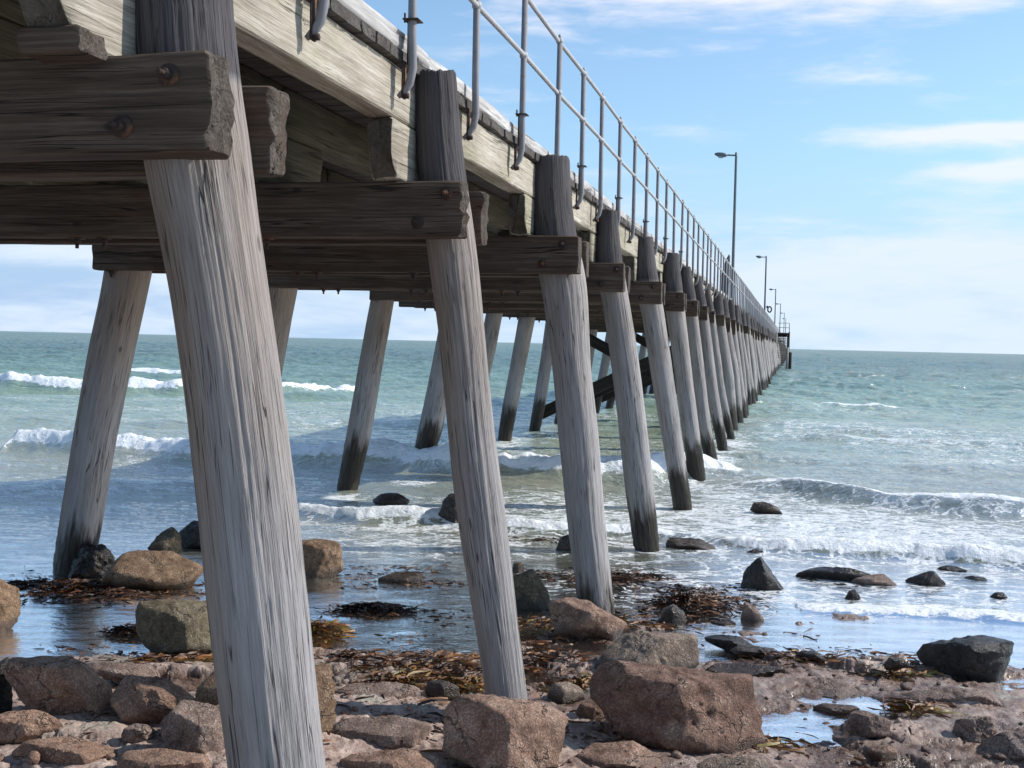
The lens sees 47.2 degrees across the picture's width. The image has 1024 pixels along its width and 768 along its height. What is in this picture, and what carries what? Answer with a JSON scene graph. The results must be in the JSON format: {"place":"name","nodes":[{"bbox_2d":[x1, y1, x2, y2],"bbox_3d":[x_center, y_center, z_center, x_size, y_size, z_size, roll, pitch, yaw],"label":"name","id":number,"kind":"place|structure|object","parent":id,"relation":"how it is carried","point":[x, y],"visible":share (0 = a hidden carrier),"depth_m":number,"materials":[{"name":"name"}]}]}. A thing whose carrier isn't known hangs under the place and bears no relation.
{"place":"outdoors","nodes":[
{"label":"outdoors","id":0,"kind":"place"},
{"bbox_2d":[0,331,1023,767],"bbox_3d":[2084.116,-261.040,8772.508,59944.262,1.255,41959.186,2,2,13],"label":"sea","id":1,"kind":"structure","parent":0,"point":[898,467],"depth_m":16.57,"materials":[{"name":"liquid"}]},
{"bbox_2d":[88,623,139,641],"bbox_3d":[-2.785,1.833,8.742,0.746,0.075,0.553,2,2,13],"label":"seaweed clump","id":2,"kind":"object","parent":1,"relation":"on","point":[129,632],"visible":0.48,"depth_m":8.67,"materials":[{"name":"brown plant"}]},
{"bbox_2d":[302,538,343,578],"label":"boulder","id":3,"kind":"object","parent":1,"relation":"in","point":[323,559],"visible":0.81,"depth_m":10.95,"materials":[{"name":"brown stone"}]},
{"bbox_2d":[310,618,356,648],"bbox_3d":[-1.445,1.834,8.823,0.547,0.126,0.830,1,2,-10],"label":"seaweed clump","id":4,"kind":"object","parent":1,"relation":"on","point":[328,631],"visible":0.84,"depth_m":8.73,"materials":[{"name":"brown plant"}]},
{"bbox_2d":[313,601,437,619],"bbox_3d":[-1.133,1.839,9.630,1.020,0.074,0.569,2,2,6],"label":"seaweed clump","id":5,"kind":"object","parent":1,"relation":"on","point":[365,609],"visible":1,"depth_m":9.57,"materials":[{"name":"black plant"}]},
{"bbox_2d":[373,493,409,504],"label":"boulder","id":6,"kind":"object","parent":1,"relation":"in","point":[390,499],"visible":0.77,"depth_m":15.94,"materials":[{"name":"grey stone"}]},
{"bbox_2d":[438,493,457,522],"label":"boulder","id":7,"kind":"object","parent":1,"relation":"in","point":[448,511],"visible":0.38,"depth_m":14.19,"materials":[{"name":"black stone"}]},
{"bbox_2d":[556,535,570,550],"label":"boulder","id":8,"kind":"object","parent":1,"relation":"in","point":[563,544],"visible":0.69,"depth_m":12.71,"materials":[{"name":"grey stone"}]},
{"bbox_2d":[666,537,715,549],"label":"boulder","id":9,"kind":"object","parent":1,"relation":"in","point":[690,543],"visible":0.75,"depth_m":12.98,"materials":[{"name":"grey stone"}]},
{"bbox_2d":[624,584,760,623],"bbox_3d":[1.553,1.851,10.119,1.169,0.097,1.510,2,2,13],"label":"seaweed clump","id":10,"kind":"object","parent":1,"relation":"on","point":[696,602],"visible":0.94,"depth_m":9.96,"materials":[{"name":"brown plant"}]},
{"bbox_2d":[704,634,753,650],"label":"boulder","id":11,"kind":"object","parent":1,"relation":"on","point":[725,642],"visible":0.75,"depth_m":8.66,"materials":[{"name":"black stone"}]},
{"bbox_2d":[747,549,763,552],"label":"boulder","id":12,"kind":"object","parent":1,"relation":"in","point":[755,551],"visible":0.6,"depth_m":12.77,"materials":[{"name":"black stone"}]},
{"bbox_2d":[750,501,781,514],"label":"boulder","id":13,"kind":"object","parent":1,"relation":"in","point":[761,507],"visible":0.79,"depth_m":15.89,"materials":[{"name":"grey stone"}]},
{"bbox_2d":[788,352,791,368],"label":"fender pile","id":14,"kind":"object","parent":1,"relation":"in","point":[790,360],"visible":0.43,"depth_m":122.44,"materials":[{"name":"grey wood"}]},
{"bbox_2d":[937,565,966,571],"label":"boulder","id":15,"kind":"object","parent":1,"relation":"on","point":[951,568],"visible":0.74,"depth_m":12.04,"materials":[{"name":"black stone"}]},
{"bbox_2d":[0,579,1023,767],"bbox_3d":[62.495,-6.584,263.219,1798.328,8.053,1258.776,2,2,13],"label":"ground","id":16,"kind":"structure","parent":0,"point":[939,739],"depth_m":6.82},
{"bbox_2d":[0,657,12,713],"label":"boulder","id":17,"kind":"object","parent":16,"relation":"on","point":[6,697],"visible":0.59,"depth_m":6.60,"materials":[{"name":"black stone"}]},
{"bbox_2d":[0,579,21,632],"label":"boulder","id":18,"kind":"object","parent":16,"relation":"on","point":[10,605],"visible":0.98,"depth_m":8.79,"materials":[{"name":"brown stone"}]},
{"bbox_2d":[0,709,62,743],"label":"boulder","id":19,"kind":"object","parent":16,"relation":"on","point":[19,726],"visible":0.99,"depth_m":6.10,"materials":[{"name":"brown stone"}]},
{"bbox_2d":[3,655,112,715],"bbox_3d":[-2.516,1.720,6.567,0.578,0.410,0.398,1,2,1],"label":"boulder","id":20,"kind":"object","parent":16,"relation":"on","point":[54,685],"visible":0.89,"depth_m":6.41,"materials":[{"name":"brown stone"}]},
{"bbox_2d":[12,735,117,765],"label":"flat rock","id":21,"kind":"object","parent":16,"relation":"on","point":[65,750],"visible":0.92,"depth_m":5.82,"materials":[{"name":"brown stone"}]},
{"bbox_2d":[68,544,114,577],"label":"boulder","id":22,"kind":"object","parent":16,"relation":"on","point":[93,561],"visible":0.77,"depth_m":10.70,"materials":[{"name":"black stone"}]},
{"bbox_2d":[90,662,159,684],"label":"boulder","id":23,"kind":"object","parent":16,"relation":"on","point":[116,672],"visible":0.71,"depth_m":7.34,"materials":[{"name":"brown stone"}]},
{"bbox_2d":[121,723,157,744],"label":"boulder","id":24,"kind":"object","parent":16,"relation":"on","point":[134,733],"visible":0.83,"depth_m":6.08,"materials":[{"name":"brown stone"}]},
{"bbox_2d":[102,550,202,589],"bbox_3d":[-3.210,1.698,10.460,0.876,0.431,0.639,0,2,-25],"label":"boulder","id":25,"kind":"object","parent":16,"relation":"on","point":[155,570],"visible":0.78,"depth_m":10.27,"materials":[{"name":"brown stone"}]},
{"bbox_2d":[110,674,194,724],"bbox_3d":[-1.978,1.765,6.486,0.492,0.312,0.359,2,2,13],"label":"boulder","id":26,"kind":"object","parent":16,"relation":"on","point":[134,699],"visible":0.7,"depth_m":6.38,"materials":[{"name":"brown stone"}]},
{"bbox_2d":[117,748,210,767],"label":"flat rock","id":27,"kind":"object","parent":16,"relation":"on","point":[156,758],"visible":1,"depth_m":5.62,"materials":[{"name":"brown stone"}]},
{"bbox_2d":[147,527,182,552],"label":"boulder","id":28,"kind":"object","parent":16,"relation":"on","point":[168,539],"visible":0.88,"depth_m":11.98,"materials":[{"name":"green stone"}]},
{"bbox_2d":[135,599,211,654],"bbox_3d":[-2.329,1.734,8.229,0.577,0.450,0.447,2,2,13],"label":"boulder","id":29,"kind":"object","parent":16,"relation":"on","point":[171,626],"visible":0.72,"depth_m":8.07,"materials":[{"name":"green stone"}]},
{"bbox_2d":[179,520,200,548],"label":"boulder","id":30,"kind":"object","parent":16,"relation":"on","point":[189,533],"visible":0.42,"depth_m":12.28,"materials":[{"name":"black stone"}]},
{"bbox_2d":[160,700,224,752],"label":"boulder","id":31,"kind":"object","parent":16,"relation":"on","point":[190,726],"visible":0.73,"depth_m":5.88,"materials":[{"name":"brown stone"}]},
{"bbox_2d":[195,663,336,732],"bbox_3d":[-1.336,1.820,6.199,0.720,0.719,0.412,2,2,13],"label":"boulder","id":32,"kind":"object","parent":16,"relation":"on","point":[206,691],"visible":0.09,"depth_m":6.25,"materials":[{"name":"brown stone"}]},
{"bbox_2d":[335,682,421,699],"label":"flat rock","id":33,"kind":"object","parent":16,"relation":"on","point":[397,690],"visible":0.58,"depth_m":7.05,"materials":[{"name":"brown stone"}]},
{"bbox_2d":[333,715,429,749],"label":"flat rock","id":34,"kind":"object","parent":16,"relation":"on","point":[390,732],"visible":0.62,"depth_m":6.23,"materials":[{"name":"brown stone"}]},
{"bbox_2d":[339,747,439,767],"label":"flat rock","id":35,"kind":"object","parent":16,"relation":"on","point":[404,757],"visible":1,"depth_m":5.81,"materials":[{"name":"brown stone"}]},
{"bbox_2d":[0,0,785,767],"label":"jetty","id":36,"kind":"object","parent":16,"relation":"on","point":[238,172],"visible":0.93,"depth_m":6.58,"materials":[{"name":"wood"}]},
{"bbox_2d":[304,0,785,342],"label":"railing","id":37,"kind":"object","parent":36,"relation":"attached to","point":[751,306],"visible":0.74,"depth_m":11.24,"materials":[{"name":"metal"}]},
{"bbox_2d":[721,255,729,294],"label":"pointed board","id":38,"kind":"object","parent":36,"relation":"on","point":[728,258],"visible":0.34,"depth_m":41.23,"materials":[{"name":"grey wood"}]},
{"bbox_2d":[715,152,736,296],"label":"lamp post","id":39,"kind":"object","parent":36,"relation":"attached to","point":[720,154],"visible":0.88,"depth_m":40.64,"materials":[{"name":"grey metal"}]},
{"bbox_2d":[756,256,766,310],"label":"lamp post","id":40,"kind":"object","parent":36,"relation":"attached to","point":[759,257],"visible":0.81,"depth_m":84.84,"materials":[{"name":"grey metal"}]},
{"bbox_2d":[769,289,775,322],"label":"lamp post","id":41,"kind":"object","parent":36,"relation":"attached to","point":[775,304],"visible":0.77,"depth_m":129.54,"materials":[{"name":"grey metal"}]},
{"bbox_2d":[776,323,789,368],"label":"ladder","id":42,"kind":"object","parent":36,"relation":"attached to","point":[787,335],"visible":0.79,"depth_m":127.29,"materials":[{"name":"grey metal"}]},
{"bbox_2d":[378,571,425,582],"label":"boulder","id":43,"kind":"object","parent":16,"relation":"on","point":[406,577],"visible":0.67,"depth_m":10.84,"materials":[{"name":"brown stone"}]},
{"bbox_2d":[425,680,460,700],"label":"boulder","id":44,"kind":"object","parent":16,"relation":"on","point":[440,688],"visible":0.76,"depth_m":7.18,"materials":[{"name":"grey stone"}]},
{"bbox_2d":[442,694,567,767],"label":"boulder","id":45,"kind":"object","parent":16,"relation":"on","point":[487,731],"visible":1,"depth_m":5.88,"materials":[{"name":"brown stone"}]},
{"bbox_2d":[0,594,1023,767],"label":"pebbles","id":46,"kind":"object","parent":16,"relation":"on","point":[33,757],"visible":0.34,"depth_m":6.45,"materials":[{"name":"brown stone"}]},
{"bbox_2d":[1,535,1023,767],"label":"seaweed","id":47,"kind":"object","parent":16,"relation":"on","point":[81,588],"visible":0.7,"depth_m":8.04,"materials":[{"name":"brown plant"}]},
{"bbox_2d":[512,562,524,572],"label":"boulder","id":48,"kind":"object","parent":16,"relation":"on","point":[518,567],"visible":0.87,"depth_m":11.40,"materials":[{"name":"beige stone"}]},
{"bbox_2d":[513,569,550,610],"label":"boulder","id":49,"kind":"object","parent":16,"relation":"on","point":[531,592],"visible":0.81,"depth_m":9.84,"materials":[{"name":"grey stone"}]},
{"bbox_2d":[547,682,584,703],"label":"boulder","id":50,"kind":"object","parent":16,"relation":"on","point":[564,693],"visible":0.91,"depth_m":7.21,"materials":[{"name":"beige stone"}]},
{"bbox_2d":[547,597,626,639],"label":"boulder","id":51,"kind":"object","parent":16,"relation":"on","point":[574,618],"visible":0.92,"depth_m":8.86,"materials":[{"name":"brown stone"}]},
{"bbox_2d":[576,699,604,721],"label":"boulder","id":52,"kind":"object","parent":16,"relation":"on","point":[590,709],"visible":0.6,"depth_m":6.84,"materials":[{"name":"brown stone"}]},
{"bbox_2d":[575,740,664,767],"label":"flat rock","id":53,"kind":"object","parent":16,"relation":"on","point":[627,754],"visible":0.99,"depth_m":6.07,"materials":[{"name":"brown stone"}]},
{"bbox_2d":[594,630,699,669],"bbox_3d":[0.929,1.873,8.067,0.715,0.343,0.536,2,2,13],"label":"boulder","id":54,"kind":"object","parent":16,"relation":"on","point":[671,649],"visible":0.61,"depth_m":7.95,"materials":[{"name":"beige stone"}]},
{"bbox_2d":[659,604,686,624],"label":"boulder","id":55,"kind":"object","parent":16,"relation":"on","point":[673,614],"visible":0.87,"depth_m":9.43,"materials":[{"name":"grey stone"}]},
{"bbox_2d":[589,660,765,754],"bbox_3d":[0.915,1.827,6.534,0.994,0.538,0.600,2,2,13],"label":"boulder","id":56,"kind":"object","parent":16,"relation":"on","point":[689,711],"visible":0.92,"depth_m":6.36,"materials":[{"name":"stone"}]},
{"bbox_2d":[711,619,735,624],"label":"boulder","id":57,"kind":"object","parent":16,"relation":"on","point":[725,622],"visible":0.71,"depth_m":9.47,"materials":[{"name":"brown stone"}]},
{"bbox_2d":[696,756,768,767],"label":"flat rock","id":58,"kind":"object","parent":16,"relation":"on","point":[737,762],"visible":1,"depth_m":6.08,"materials":[{"name":"beige stone"}]},
{"bbox_2d":[705,662,788,676],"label":"flat rock","id":59,"kind":"object","parent":16,"relation":"on","point":[757,670],"visible":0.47,"depth_m":7.95,"materials":[{"name":"grey stone"}]},
{"bbox_2d":[741,602,763,621],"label":"boulder","id":60,"kind":"object","parent":16,"relation":"on","point":[751,612],"visible":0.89,"depth_m":9.61,"materials":[{"name":"brown stone"}]},
{"bbox_2d":[730,645,776,658],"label":"boulder","id":61,"kind":"object","parent":16,"relation":"on","point":[753,651],"visible":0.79,"depth_m":8.44,"materials":[{"name":"grey stone"}]},
{"bbox_2d":[741,557,783,590],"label":"boulder","id":62,"kind":"object","parent":16,"relation":"on","point":[758,574],"visible":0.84,"depth_m":10.89,"materials":[{"name":"black stone"}]},
{"bbox_2d":[796,651,824,662],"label":"boulder","id":63,"kind":"object","parent":16,"relation":"on","point":[809,655],"visible":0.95,"depth_m":8.22,"materials":[{"name":"black stone"}]},
{"bbox_2d":[795,677,858,698],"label":"flat rock","id":64,"kind":"object","parent":16,"relation":"on","point":[841,688],"visible":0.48,"depth_m":7.66,"materials":[{"name":"brown stone"}]},
{"bbox_2d":[795,566,870,581],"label":"boulder","id":65,"kind":"object","parent":16,"relation":"on","point":[845,574],"visible":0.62,"depth_m":11.38,"materials":[{"name":"black stone"}]},
{"bbox_2d":[813,703,859,713],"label":"boulder","id":66,"kind":"object","parent":16,"relation":"on","point":[832,708],"visible":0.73,"depth_m":7.22,"materials":[{"name":"grey stone"}]},
{"bbox_2d":[845,589,860,599],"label":"boulder","id":67,"kind":"object","parent":16,"relation":"on","point":[852,594],"visible":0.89,"depth_m":10.50,"materials":[{"name":"black stone"}]},
{"bbox_2d":[845,710,891,738],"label":"boulder","id":68,"kind":"object","parent":16,"relation":"on","point":[866,724],"visible":0.99,"depth_m":6.58,"materials":[{"name":"grey stone"}]},
{"bbox_2d":[850,574,896,585],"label":"boulder","id":69,"kind":"object","parent":16,"relation":"on","point":[879,579],"visible":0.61,"depth_m":11.20,"materials":[{"name":"brown stone"}]},
{"bbox_2d":[867,745,897,761],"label":"boulder","id":70,"kind":"object","parent":16,"relation":"on","point":[880,753],"visible":1,"depth_m":6.29,"materials":[{"name":"brown stone"}]},
{"bbox_2d":[883,657,907,670],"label":"boulder","id":71,"kind":"object","parent":16,"relation":"on","point":[893,664],"visible":1,"depth_m":7.98,"materials":[{"name":"grey stone"}]},
{"bbox_2d":[905,571,945,585],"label":"boulder","id":72,"kind":"object","parent":16,"relation":"on","point":[930,578],"visible":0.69,"depth_m":11.26,"materials":[{"name":"black stone"}]},
{"bbox_2d":[903,688,1002,706],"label":"flat rock","id":73,"kind":"object","parent":16,"relation":"on","point":[953,695],"visible":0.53,"depth_m":7.35,"materials":[{"name":"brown stone"}]},
{"bbox_2d":[916,635,1013,681],"bbox_3d":[3.159,1.921,8.186,0.604,0.347,0.363,3,3,42],"label":"boulder","id":74,"kind":"object","parent":16,"relation":"on","point":[986,658],"visible":0.82,"depth_m":8.03,"materials":[{"name":"black stone"}]},
{"bbox_2d":[952,715,997,742],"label":"boulder","id":75,"kind":"object","parent":16,"relation":"on","point":[977,729],"visible":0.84,"depth_m":6.61,"materials":[{"name":"grey stone"}]},
{"bbox_2d":[964,576,986,580],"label":"boulder","id":76,"kind":"object","parent":16,"relation":"on","point":[978,578],"visible":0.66,"depth_m":11.58,"materials":[{"name":"black stone"}]},
{"bbox_2d":[989,592,1007,598],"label":"boulder","id":77,"kind":"object","parent":16,"relation":"on","point":[1002,595],"visible":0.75,"depth_m":10.72,"materials":[{"name":"black stone"}]},
{"bbox_2d":[980,728,1023,760],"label":"boulder","id":78,"kind":"object","parent":16,"relation":"on","point":[1009,745],"visible":0.78,"depth_m":6.44,"materials":[{"name":"grey stone"}]},
{"bbox_2d":[0,0,1023,353],"label":"sky","id":79,"kind":"structure","parent":0,"point":[878,145],"materials":[{"name":"blue"}]}
]}

